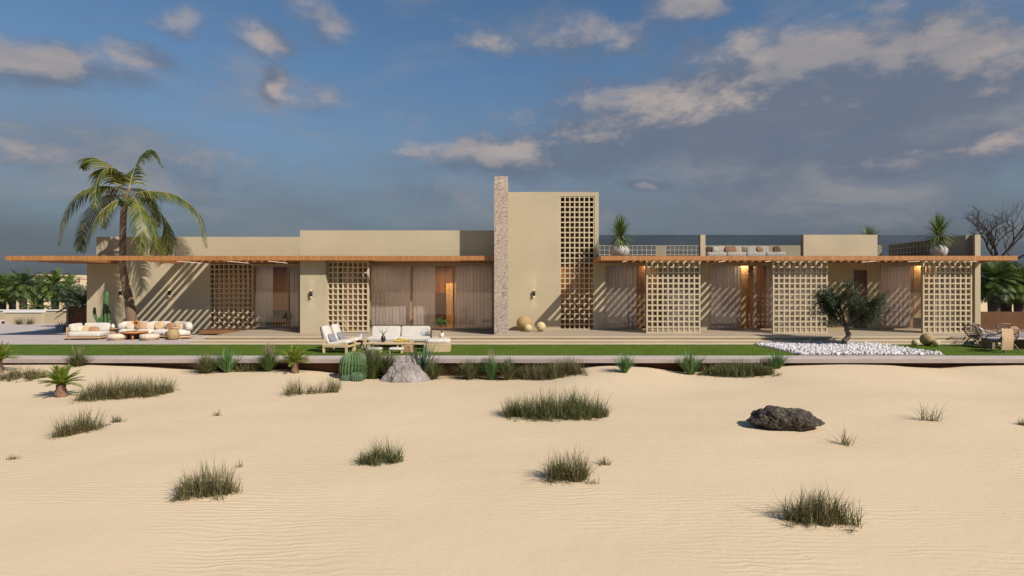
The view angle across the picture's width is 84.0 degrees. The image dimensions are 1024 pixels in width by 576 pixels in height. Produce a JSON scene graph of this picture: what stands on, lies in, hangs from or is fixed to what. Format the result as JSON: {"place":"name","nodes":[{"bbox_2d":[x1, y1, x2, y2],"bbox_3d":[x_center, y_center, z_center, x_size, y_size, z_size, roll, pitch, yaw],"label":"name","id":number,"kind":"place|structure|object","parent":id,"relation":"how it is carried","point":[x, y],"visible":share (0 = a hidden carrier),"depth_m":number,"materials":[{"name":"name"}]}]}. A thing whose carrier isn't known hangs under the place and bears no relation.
{"place":"outdoors","nodes":[
{"label":"outdoors","id":0,"kind":"place"},
{"bbox_2d":[7,298,50,309],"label":"house","id":1,"kind":"structure","parent":0,"point":[28,303],"depth_m":70.00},
{"bbox_2d":[33,274,86,288],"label":"house","id":2,"kind":"structure","parent":0,"point":[76,276],"depth_m":83.61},
{"bbox_2d":[93,292,110,323],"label":"column cactus","id":3,"kind":"object","parent":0,"point":[105,316],"depth_m":26.70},
{"bbox_2d":[0,363,1023,575],"bbox_3d":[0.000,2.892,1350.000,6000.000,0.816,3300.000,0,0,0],"label":"sand ground","id":4,"kind":"structure","parent":0,"point":[693,473],"depth_m":8.23,"materials":[{"name":"sand"}]},
{"bbox_2d":[0,271,16,309],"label":"fan palm","id":5,"kind":"object","parent":4,"relation":"on","point":[5,299],"visible":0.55,"depth_m":41.81,"materials":[{"name":"green plant"}]},
{"bbox_2d":[0,340,19,372],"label":"cycad","id":6,"kind":"object","parent":4,"relation":"on","point":[2,353],"visible":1,"depth_m":17.20,"materials":[{"name":"green plant"}]},
{"bbox_2d":[3,272,19,309],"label":"fan palm","id":7,"kind":"object","parent":4,"relation":"on","point":[12,307],"visible":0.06,"depth_m":43.88,"materials":[{"name":"green plant"}]},
{"bbox_2d":[1,267,41,309],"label":"fan palm","id":8,"kind":"object","parent":4,"relation":"on","point":[20,289],"visible":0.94,"depth_m":40.78,"materials":[{"name":"green plant"}]},
{"bbox_2d":[0,362,47,381],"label":"grass clump","id":9,"kind":"object","parent":4,"relation":"on","point":[31,376],"visible":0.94,"depth_m":16.41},
{"bbox_2d":[0,310,65,323],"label":"garden wall","id":10,"kind":"structure","parent":4,"relation":"on","point":[38,316],"depth_m":36.01,"materials":[{"name":"beige concrete"}]},
{"bbox_2d":[18,293,50,309],"bbox_3d":[-33.087,1.686,39.462,2.230,2.647,2.167,0,0,0],"label":"fan palm","id":11,"kind":"object","parent":4,"relation":"on","point":[38,306],"visible":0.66,"depth_m":39.30,"materials":[{"name":"green plant"}]},
{"bbox_2d":[27,273,51,309],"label":"fan palm","id":12,"kind":"object","parent":4,"relation":"on","point":[43,282],"visible":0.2,"depth_m":44.80,"materials":[{"name":"green plant"}]},
{"bbox_2d":[32,267,76,309],"bbox_3d":[-32.158,0.750,40.035,2.519,4.509,2.500,0,0,0],"label":"fan palm","id":13,"kind":"object","parent":4,"relation":"on","point":[54,276],"visible":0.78,"depth_m":39.73,"materials":[{"name":"green plant"}]},
{"bbox_2d":[37,363,84,397],"bbox_3d":[-11.221,2.312,14.144,1.069,0.868,1.044,0,0,0],"label":"cycad","id":14,"kind":"object","parent":4,"relation":"on","point":[59,376],"visible":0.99,"depth_m":14.08,"materials":[{"name":"green plant"}]},
{"bbox_2d":[47,282,86,309],"bbox_3d":[-30.708,1.224,39.923,2.845,3.565,2.294,0,0,0],"label":"leafy tree","id":15,"kind":"object","parent":4,"relation":"on","point":[79,291],"visible":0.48,"depth_m":39.40,"materials":[{"name":"green plant"}]},
{"bbox_2d":[58,274,85,302],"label":"fan palm","id":16,"kind":"object","parent":4,"relation":"on","point":[69,277],"visible":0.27,"depth_m":43.87,"materials":[{"name":"green plant"}]},
{"bbox_2d":[41,403,107,439],"bbox_3d":[-8.126,2.446,10.696,1.089,0.608,1.305,0,0,0],"label":"grass clump","id":17,"kind":"object","parent":4,"relation":"on","point":[79,426],"visible":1,"depth_m":10.61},
{"bbox_2d":[54,342,96,366],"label":"grass tuft","id":18,"kind":"object","parent":4,"relation":"on","point":[78,361],"visible":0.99,"depth_m":18.15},
{"bbox_2d":[67,373,180,404],"bbox_3d":[-9.614,2.361,14.132,2.610,0.803,1.614,0,0,-26],"label":"grass clump","id":19,"kind":"object","parent":4,"relation":"on","point":[115,391],"visible":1,"depth_m":14.00,"materials":[{"name":"plant"}]},
{"bbox_2d":[184,348,226,373],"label":"grass tuft","id":20,"kind":"object","parent":4,"relation":"on","point":[206,366],"visible":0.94,"depth_m":18.02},
{"bbox_2d":[167,458,245,501],"bbox_3d":[-4.039,2.467,7.550,1.056,0.635,0.990,0,0,-37],"label":"grass clump","id":21,"kind":"object","parent":4,"relation":"on","point":[191,489],"visible":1,"depth_m":7.53,"materials":[{"name":"plant"}]},
{"bbox_2d":[211,346,246,372],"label":"agave","id":22,"kind":"object","parent":4,"relation":"on","point":[227,361],"visible":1,"depth_m":18.11,"materials":[{"name":"green plant"}]},
{"bbox_2d":[233,361,262,371],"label":"grass clump","id":23,"kind":"object","parent":4,"relation":"on","point":[246,368],"visible":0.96,"depth_m":18.30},
{"bbox_2d":[251,342,281,371],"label":"grass tuft","id":24,"kind":"object","parent":4,"relation":"on","point":[268,363],"visible":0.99,"depth_m":18.15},
{"bbox_2d":[278,344,311,373],"bbox_3d":[-6.912,2.269,18.112,1.103,0.950,1.105,0,0,-31],"label":"cycad","id":25,"kind":"object","parent":4,"relation":"on","point":[295,355],"visible":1,"depth_m":18.01,"materials":[{"name":"green plant"}]},
{"bbox_2d":[280,373,345,396],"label":"grass clump","id":26,"kind":"object","parent":4,"relation":"on","point":[292,389],"visible":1,"depth_m":14.73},
{"bbox_2d":[339,352,367,378],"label":"barrel cactus","id":27,"kind":"object","parent":4,"relation":"on","point":[347,364],"visible":0.73,"depth_m":17.65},
{"bbox_2d":[350,372,362,381],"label":"barrel cactus","id":28,"kind":"object","parent":4,"relation":"on","point":[356,376],"visible":0.93,"depth_m":17.32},
{"bbox_2d":[348,343,387,367],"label":"grass tuft","id":29,"kind":"object","parent":4,"relation":"on","point":[367,354],"visible":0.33,"depth_m":17.94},
{"bbox_2d":[351,343,394,378],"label":"grass tuft","id":30,"kind":"object","parent":4,"relation":"on","point":[374,372],"visible":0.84,"depth_m":17.92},
{"bbox_2d":[354,436,409,466],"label":"grass clump","id":31,"kind":"object","parent":4,"relation":"on","point":[377,456],"visible":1,"depth_m":8.87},
{"bbox_2d":[379,350,402,374],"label":"grass tuft","id":32,"kind":"object","parent":4,"relation":"on","point":[385,368],"visible":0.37,"depth_m":18.03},
{"bbox_2d":[381,355,429,382],"bbox_3d":[-3.318,2.557,17.608,1.616,0.901,0.870,0,0,0],"label":"boulder","id":33,"kind":"object","parent":4,"relation":"on","point":[405,369],"visible":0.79,"depth_m":17.51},
{"bbox_2d":[401,338,443,371],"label":"agave","id":34,"kind":"object","parent":4,"relation":"on","point":[422,362],"visible":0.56,"depth_m":18.21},
{"bbox_2d":[422,360,450,379],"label":"grass tuft","id":35,"kind":"object","parent":4,"relation":"on","point":[434,372],"visible":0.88,"depth_m":18.01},
{"bbox_2d":[452,360,486,379],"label":"grass tuft","id":36,"kind":"object","parent":4,"relation":"on","point":[469,372],"visible":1,"depth_m":18.04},
{"bbox_2d":[474,348,504,379],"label":"grass tuft","id":37,"kind":"object","parent":4,"relation":"on","point":[490,372],"visible":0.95,"depth_m":18.15,"materials":[{"name":"green plant"}]},
{"bbox_2d":[493,356,527,379],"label":"grass tuft","id":38,"kind":"object","parent":4,"relation":"on","point":[508,369],"visible":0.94,"depth_m":18.02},
{"bbox_2d":[3,363,1023,376],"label":"foundation wall","id":39,"kind":"structure","parent":4,"relation":"on","point":[330,367],"depth_m":18.80,"materials":[{"name":"grey paint"}]},
{"bbox_2d":[2,359,1023,362],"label":"platform slab","id":40,"kind":"structure","parent":39,"relation":"on","point":[559,361],"depth_m":18.43,"materials":[{"name":"concrete"}]},
{"bbox_2d":[504,352,588,379],"bbox_3d":[1.190,2.430,18.015,2.941,1.084,1.706,0,0,13],"label":"grass clump","id":41,"kind":"object","parent":4,"relation":"on","point":[554,372],"visible":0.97,"depth_m":17.84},
{"bbox_2d":[495,384,615,421],"bbox_3d":[0.918,2.334,12.090,2.891,0.887,1.822,0,0,0],"label":"grass clump","id":42,"kind":"object","parent":4,"relation":"on","point":[572,408],"visible":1,"depth_m":11.93,"materials":[{"name":"plant"}]},
{"bbox_2d":[536,446,602,484],"bbox_3d":[0.817,2.439,8.113,1.311,0.598,0.916,0,0,-7],"label":"grass clump","id":43,"kind":"object","parent":4,"relation":"on","point":[563,470],"visible":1,"depth_m":8.03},
{"bbox_2d":[612,351,636,372],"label":"grass tuft","id":44,"kind":"object","parent":4,"relation":"on","point":[626,365],"visible":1,"depth_m":17.30,"materials":[{"name":"green plant"}]},
{"bbox_2d":[675,351,706,374],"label":"grass tuft","id":45,"kind":"object","parent":4,"relation":"on","point":[691,367],"visible":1,"depth_m":18.10,"materials":[{"name":"green plant"}]},
{"bbox_2d":[698,355,781,377],"bbox_3d":[7.034,2.390,17.880,2.685,0.833,1.852,0,0,0],"label":"grass clump","id":46,"kind":"object","parent":4,"relation":"on","point":[744,371],"visible":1,"depth_m":17.70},
{"bbox_2d":[766,349,791,368],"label":"grass tuft","id":47,"kind":"object","parent":4,"relation":"on","point":[778,362],"visible":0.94,"depth_m":18.15,"materials":[{"name":"green plant"}]},
{"bbox_2d":[746,405,824,431],"bbox_3d":[5.270,2.521,10.987,1.476,0.503,0.938,0,0,0],"label":"black rock","id":48,"kind":"object","parent":4,"relation":"on","point":[783,418],"visible":0.96,"depth_m":10.70,"materials":[{"name":"stone"}]},
{"bbox_2d":[764,482,872,534],"bbox_3d":[3.574,2.530,6.755,1.192,0.509,1.023,0,0,0],"label":"grass clump","id":49,"kind":"object","parent":4,"relation":"on","point":[818,511],"visible":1,"depth_m":6.67,"materials":[{"name":"plant"}]},
{"bbox_2d":[831,425,855,446],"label":"grass clump","id":50,"kind":"object","parent":4,"relation":"on","point":[843,441],"visible":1,"depth_m":9.82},
{"bbox_2d":[910,404,948,420],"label":"grass clump","id":51,"kind":"object","parent":4,"relation":"on","point":[931,415],"visible":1,"depth_m":11.53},
{"bbox_2d":[963,202,1023,261],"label":"bare tree","id":52,"kind":"object","parent":4,"relation":"on","point":[990,238],"visible":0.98,"depth_m":37.93,"materials":[{"name":"brown plant"}]},
{"bbox_2d":[981,261,1023,311],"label":"fan palm","id":53,"kind":"object","parent":4,"relation":"on","point":[996,290],"visible":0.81,"depth_m":34.53,"materials":[{"name":"green plant"}]},
{"bbox_2d":[981,261,1023,311],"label":"fan palm","id":54,"kind":"object","parent":4,"relation":"on","point":[1004,308],"visible":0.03,"depth_m":36.19,"materials":[{"name":"green plant"}]},
{"bbox_2d":[1002,262,1023,311],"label":"fan palm","id":55,"kind":"object","parent":4,"relation":"on","point":[1017,303],"visible":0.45,"depth_m":35.15,"materials":[{"name":"green plant"}]},
{"bbox_2d":[0,344,1023,355],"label":"lawn","id":56,"kind":"structure","parent":0,"point":[653,349],"depth_m":20.55,"materials":[{"name":"plant"}]},
{"bbox_2d":[320,325,354,352],"bbox_3d":[-6.149,1.793,20.056,1.032,0.930,0.730,0,0,6],"label":"lounge chair","id":57,"kind":"object","parent":56,"relation":"on","point":[329,339],"visible":0.99,"depth_m":19.81,"materials":[{"name":"fabric"}]},
{"bbox_2d":[329,324,362,349],"bbox_3d":[-6.108,1.793,20.956,1.032,0.930,0.730,0,0,6],"label":"lounge chair","id":58,"kind":"object","parent":56,"relation":"on","point":[337,332],"visible":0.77,"depth_m":20.82,"materials":[{"name":"fabric"}]},
{"bbox_2d":[366,341,413,346],"bbox_3d":[-4.425,2.113,20.700,1.600,0.290,0.600,0,0,0],"label":"lawn coffee table","id":59,"kind":"object","parent":56,"relation":"on","point":[379,342],"visible":0.46,"depth_m":20.54,"materials":[{"name":"brown wood"}]},
{"bbox_2d":[366,326,431,346],"bbox_3d":[-4.296,1.864,21.750,2.337,0.787,0.899,0,0,0],"label":"lawn sofa","id":60,"kind":"object","parent":56,"relation":"on","point":[418,334],"visible":0.81,"depth_m":21.95,"materials":[{"name":"white fabric"}]},
{"bbox_2d":[425,338,450,351],"bbox_3d":[-2.652,2.030,20.400,0.900,0.455,0.776,0,0,-4],"label":"square ottoman","id":61,"kind":"object","parent":56,"relation":"on","point":[442,344],"visible":0.9,"depth_m":20.03,"materials":[{"name":"fabric"}]},
{"bbox_2d":[806,278,895,344],"bbox_3d":[13.068,0.959,22.047,2.983,2.722,2.488,0,0,39],"label":"olive tree","id":62,"kind":"object","parent":56,"relation":"on","point":[831,301],"visible":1,"depth_m":21.92,"materials":[{"name":"green plant"}]},
{"bbox_2d":[919,333,934,345],"bbox_3d":[16.279,2.015,22.300,0.503,0.491,0.503,0,0,37],"label":"wicker ball","id":63,"kind":"object","parent":56,"relation":"on","point":[926,339],"visible":0.95,"depth_m":22.15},
{"bbox_2d":[962,325,995,347],"bbox_3d":[17.971,1.839,21.896,0.892,0.863,0.780,0,0,-5],"label":"rattan chair","id":64,"kind":"object","parent":56,"relation":"on","point":[976,336],"visible":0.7,"depth_m":21.80,"materials":[{"name":"wicker"}]},
{"bbox_2d":[971,323,1001,343],"bbox_3d":[18.795,1.839,22.536,0.780,0.863,0.892,0,0,-30],"label":"rattan chair","id":65,"kind":"object","parent":56,"relation":"on","point":[998,335],"visible":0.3,"depth_m":22.62,"materials":[{"name":"wicker"}]},
{"bbox_2d":[978,337,1023,348],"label":"table","id":66,"kind":"object","parent":56,"relation":"on","point":[1019,342],"visible":0.59,"depth_m":21.27,"materials":[{"name":"concrete"}]},
{"bbox_2d":[984,328,1020,352],"bbox_3d":[17.462,1.839,20.258,0.780,0.863,0.892,0,0,-5],"label":"rattan chair","id":67,"kind":"object","parent":56,"relation":"on","point":[995,339],"visible":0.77,"depth_m":20.10,"materials":[{"name":"wicker"}]},
{"bbox_2d":[1001,329,1013,349],"bbox_3d":[17.197,1.785,19.747,0.426,0.750,0.085,0,0,0],"label":"throw blanket","id":68,"kind":"object","parent":67,"relation":"hanging from","point":[1007,339],"visible":1,"depth_m":19.73,"materials":[{"name":"beige fabric"}]},
{"bbox_2d":[997,323,1023,342],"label":"rattan chair","id":69,"kind":"object","parent":56,"relation":"on","point":[1020,335],"visible":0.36,"depth_m":22.74,"materials":[{"name":"grey wicker"}]},
{"bbox_2d":[0,324,1023,358],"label":"terrace paving","id":70,"kind":"structure","parent":0,"point":[29,334],"depth_m":18.85,"materials":[{"name":"concrete"}]},
{"bbox_2d":[55,287,86,329],"bbox_3d":[-22.772,1.131,30.405,2.716,2.705,2.632,0,0,15],"label":"fan palm","id":71,"kind":"object","parent":70,"relation":"on","point":[81,300],"visible":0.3,"depth_m":29.99,"materials":[{"name":"green plant"}]},
{"bbox_2d":[66,307,86,326],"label":"brown wall","id":72,"kind":"structure","parent":70,"relation":"on","point":[78,315],"depth_m":29.20,"materials":[{"name":"paint"}]},
{"bbox_2d":[66,323,110,339],"bbox_3d":[-18.775,1.915,25.268,1.370,0.710,0.921,0,0,-6],"label":"daybed","id":73,"kind":"object","parent":70,"relation":"on","point":[72,331],"visible":0.87,"depth_m":24.94,"materials":[{"name":"fabric"}]},
{"bbox_2d":[106,333,127,340],"bbox_3d":[-17.255,2.132,24.850,0.770,0.275,0.770,0,0,0],"label":"ottoman","id":74,"kind":"object","parent":70,"relation":"on","point":[115,337],"visible":0.96,"depth_m":24.58,"materials":[{"name":"beige fabric"}]},
{"bbox_2d":[57,149,207,320],"bbox_3d":[-18.164,-2.158,27.317,7.537,8.895,4.640,0,0,9],"label":"coconut palm","id":75,"kind":"object","parent":70,"relation":"on","point":[116,177],"visible":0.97,"depth_m":26.52,"materials":[{"name":"green plant"}]},
{"bbox_2d":[120,331,147,339],"bbox_3d":[-16.596,2.099,25.200,1.300,0.357,1.040,0,0,0],"label":"coffee table","id":76,"kind":"object","parent":70,"relation":"on","point":[132,333],"visible":0.82,"depth_m":24.90,"materials":[{"name":"orange wood"}]},
{"bbox_2d":[139,333,159,340],"bbox_3d":[-15.826,2.132,24.850,0.770,0.275,0.770,0,0,0],"label":"ottoman","id":77,"kind":"object","parent":70,"relation":"on","point":[148,336],"visible":1,"depth_m":24.58,"materials":[{"name":"beige fabric"}]},
{"bbox_2d":[117,321,193,338],"bbox_3d":[-16.208,1.900,25.863,3.847,0.740,1.248,0,0,10],"label":"curved sofa","id":78,"kind":"object","parent":70,"relation":"on","point":[184,332],"visible":0.59,"depth_m":25.61,"materials":[{"name":"white fabric"}]},
{"bbox_2d":[166,327,179,339],"bbox_3d":[-14.861,1.990,24.973,0.512,0.560,0.554,0,0,0],"label":"vase","id":79,"kind":"object","parent":70,"relation":"on","point":[173,333],"visible":1,"depth_m":24.80,"materials":[{"name":"beige ceramic"}]},
{"bbox_2d":[6,176,1017,334],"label":"house","id":80,"kind":"structure","parent":70,"relation":"on","point":[539,253],"depth_m":27.20,"materials":[{"name":"beige paint"}]},
{"bbox_2d":[256,267,272,326],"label":"curtain","id":81,"kind":"object","parent":80,"relation":"hanging from","point":[264,296],"visible":1,"depth_m":28.52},
{"bbox_2d":[252,264,299,327],"bbox_3d":[-11.723,0.401,28.320,2.350,3.197,0.108,0,0,0],"label":"window","id":82,"kind":"structure","parent":80,"relation":"in","point":[253,265],"depth_m":28.27,"materials":[{"name":"metal"}]},
{"bbox_2d":[273,310,284,326],"bbox_3d":[-11.833,1.550,28.900,0.425,0.901,0.420,0,0,0],"label":"dining chair","id":83,"kind":"object","parent":80,"relation":"on","point":[277,315],"visible":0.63,"depth_m":28.69,"materials":[{"name":"brown wood"}]},
{"bbox_2d":[278,310,287,326],"bbox_3d":[-11.580,1.550,28.900,0.425,0.901,0.420,0,0,0],"label":"dining chair","id":84,"kind":"object","parent":80,"relation":"on","point":[283,314],"visible":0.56,"depth_m":28.69,"materials":[{"name":"brown wood"}]},
{"bbox_2d":[290,267,297,326],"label":"curtain","id":85,"kind":"object","parent":80,"relation":"hanging from","point":[293,296],"visible":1,"depth_m":28.52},
{"bbox_2d":[371,266,409,327],"bbox_3d":[-5.844,0.455,27.420,1.885,3.030,0.038,0,0,0],"label":"curtain","id":86,"kind":"object","parent":80,"relation":"hanging from","point":[390,295],"visible":0.88,"depth_m":27.42,"materials":[{"name":"fabric"}]},
{"bbox_2d":[413,266,434,327],"bbox_3d":[-4.233,0.455,27.420,1.062,3.030,0.038,0,0,0],"label":"curtain","id":87,"kind":"object","parent":80,"relation":"hanging from","point":[423,295],"visible":0.89,"depth_m":27.42,"materials":[{"name":"fabric"}]},
{"bbox_2d":[369,263,493,329],"bbox_3d":[-3.868,0.401,27.250,5.967,3.197,0.108,0,0,0],"label":"window","id":88,"kind":"structure","parent":80,"relation":"in","point":[370,264],"depth_m":27.20,"materials":[{"name":"metal"}]},
{"bbox_2d":[456,266,491,327],"bbox_3d":[-1.834,0.455,27.420,1.748,3.030,0.038,0,0,0],"label":"curtain","id":89,"kind":"object","parent":80,"relation":"hanging from","point":[473,296],"visible":1,"depth_m":27.42,"materials":[{"name":"fabric"}]},
{"bbox_2d":[603,212,637,255],"bbox_3d":[4.936,-2.462,26.086,1.977,2.143,1.753,0,0,0],"label":"potted dracaena","id":90,"kind":"object","parent":80,"relation":"on","point":[619,249],"visible":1,"depth_m":25.86,"materials":[{"name":"plant"}]},
{"bbox_2d":[606,266,635,327],"bbox_3d":[5.227,0.455,27.420,1.542,3.030,0.038,0,0,0],"label":"curtain","id":91,"kind":"object","parent":80,"relation":"hanging from","point":[620,296],"visible":1,"depth_m":27.42,"materials":[{"name":"fabric"}]},
{"bbox_2d":[604,263,700,329],"bbox_3d":[6.732,0.401,27.250,4.624,3.197,0.108,0,0,0],"label":"window","id":92,"kind":"structure","parent":80,"relation":"in","point":[605,264],"depth_m":27.20,"materials":[{"name":"metal"}]},
{"bbox_2d":[664,268,697,325],"bbox_3d":[8.192,0.455,27.420,1.714,3.030,0.037,0,0,0],"label":"curtain","id":93,"kind":"object","parent":80,"relation":"hanging from","point":[680,296],"visible":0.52,"depth_m":27.42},
{"bbox_2d":[711,266,739,327],"bbox_3d":[10.265,0.455,27.420,1.474,3.030,0.037,0,0,0],"label":"curtain","id":94,"kind":"object","parent":80,"relation":"hanging from","point":[725,296],"visible":1,"depth_m":27.42,"materials":[{"name":"fabric"}]},
{"bbox_2d":[705,246,784,255],"bbox_3d":[11.497,-1.760,28.310,3.856,0.660,0.879,0,0,0],"label":"roof sofa","id":95,"kind":"object","parent":80,"relation":"on","point":[752,251],"visible":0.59,"depth_m":27.87,"materials":[{"name":"white fabric"}]},
{"bbox_2d":[753,266,756,327],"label":"curtain","id":96,"kind":"object","parent":80,"relation":"hanging from","point":[754,296],"visible":1,"depth_m":27.52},
{"bbox_2d":[710,263,824,329],"bbox_3d":[12.291,0.401,27.250,5.678,3.197,0.108,0,0,0],"label":"window","id":97,"kind":"structure","parent":80,"relation":"in","point":[711,264],"depth_m":27.20,"materials":[{"name":"metal"}]},
{"bbox_2d":[766,266,824,327],"bbox_3d":[13.710,0.455,27.420,2.948,3.030,0.038,0,0,0],"label":"curtain","id":98,"kind":"object","parent":80,"relation":"hanging from","point":[768,296],"visible":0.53,"depth_m":27.42,"materials":[{"name":"fabric"}]},
{"bbox_2d":[852,268,868,329],"bbox_3d":[16.660,0.525,27.300,0.816,2.950,0.200,0,0,0],"label":"door","id":99,"kind":"structure","parent":80,"relation":"in","point":[861,275],"depth_m":27.28,"materials":[{"name":"wood"}]},
{"bbox_2d":[857,225,884,255],"bbox_3d":[18.905,-2.433,30.181,1.937,2.085,1.880,0,0,-22],"label":"potted dracaena","id":100,"kind":"object","parent":80,"relation":"on","point":[867,231],"visible":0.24,"depth_m":30.07,"materials":[{"name":"plant"}]},
{"bbox_2d":[880,266,909,327],"bbox_3d":[18.440,0.455,27.420,1.508,3.030,0.038,0,0,0],"label":"curtain","id":101,"kind":"object","parent":80,"relation":"hanging from","point":[895,281],"visible":0.95,"depth_m":27.42,"materials":[{"name":"fabric"}]},
{"bbox_2d":[878,263,962,329],"bbox_3d":[19.567,0.401,27.250,4.114,3.197,0.108,0,0,0],"label":"window","id":102,"kind":"structure","parent":80,"relation":"in","point":[879,264],"depth_m":27.20,"materials":[{"name":"metal"}]},
{"bbox_2d":[917,212,962,255],"bbox_3d":[19.507,-2.489,26.020,1.898,2.197,1.953,0,0,0],"label":"potted dracaena","id":103,"kind":"object","parent":80,"relation":"on","point":[938,249],"visible":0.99,"depth_m":25.89,"materials":[{"name":"plant"}]},
{"bbox_2d":[935,268,957,325],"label":"curtain","id":104,"kind":"object","parent":80,"relation":"hanging from","point":[946,296],"visible":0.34,"depth_m":27.42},
{"bbox_2d":[189,340,1000,343],"bbox_3d":[5.450,2.204,25.625,37.100,0.138,5.150,0,0,0],"label":"deck step","id":105,"kind":"object","parent":70,"relation":"on","point":[580,342],"visible":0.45,"depth_m":23.05,"materials":[{"name":"stone"}]},
{"bbox_2d":[188,337,978,341],"bbox_3d":[5.450,2.079,23.165,37.100,0.173,0.290,0,0,0],"label":"step nosing","id":106,"kind":"object","parent":105,"relation":"on","point":[605,337],"visible":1,"depth_m":23.27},
{"bbox_2d":[204,328,1023,339],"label":"deck","id":107,"kind":"structure","parent":105,"relation":"on","point":[276,332],"depth_m":24.47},
{"bbox_2d":[516,316,531,330],"bbox_3d":[0.565,1.651,26.600,0.716,0.698,0.716,0,0,19],"label":"wicker ball","id":108,"kind":"object","parent":107,"relation":"on","point":[522,322],"visible":0.86,"depth_m":26.35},
{"bbox_2d":[536,322,545,330],"bbox_3d":[1.326,1.777,26.200,0.457,0.445,0.456,0,0,-43],"label":"straw ball","id":109,"kind":"object","parent":107,"relation":"on","point":[540,326],"visible":1,"depth_m":26.04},
{"bbox_2d":[981,312,1023,329],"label":"garden wall","id":110,"kind":"structure","parent":70,"relation":"on","point":[990,320],"depth_m":31.00,"materials":[{"name":"brown paint"}]},
{"bbox_2d":[0,0,1023,286],"label":"sky","id":111,"kind":"structure","parent":0,"point":[728,122],"materials":[{"name":"blue"}]},
{"bbox_2d":[754,341,943,354],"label":"white gravel","id":112,"kind":"structure","parent":0,"point":[836,348],"depth_m":20.41,"materials":[{"name":"gravel"}]},
{"bbox_3d":[-2.661,2.068,21.500,0.340,0.380,0.331,0,0,0],"label":"plant stool","id":113,"kind":"object","parent":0,"visible":0},
{"bbox_2d":[432,317,449,337],"bbox_3d":[-2.646,1.456,21.528,0.931,0.843,0.568,0,0,-18],"label":"potted bonsai","id":114,"kind":"object","parent":113,"relation":"on","point":[441,334],"visible":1,"depth_m":21.47,"materials":[{"name":"plant"}]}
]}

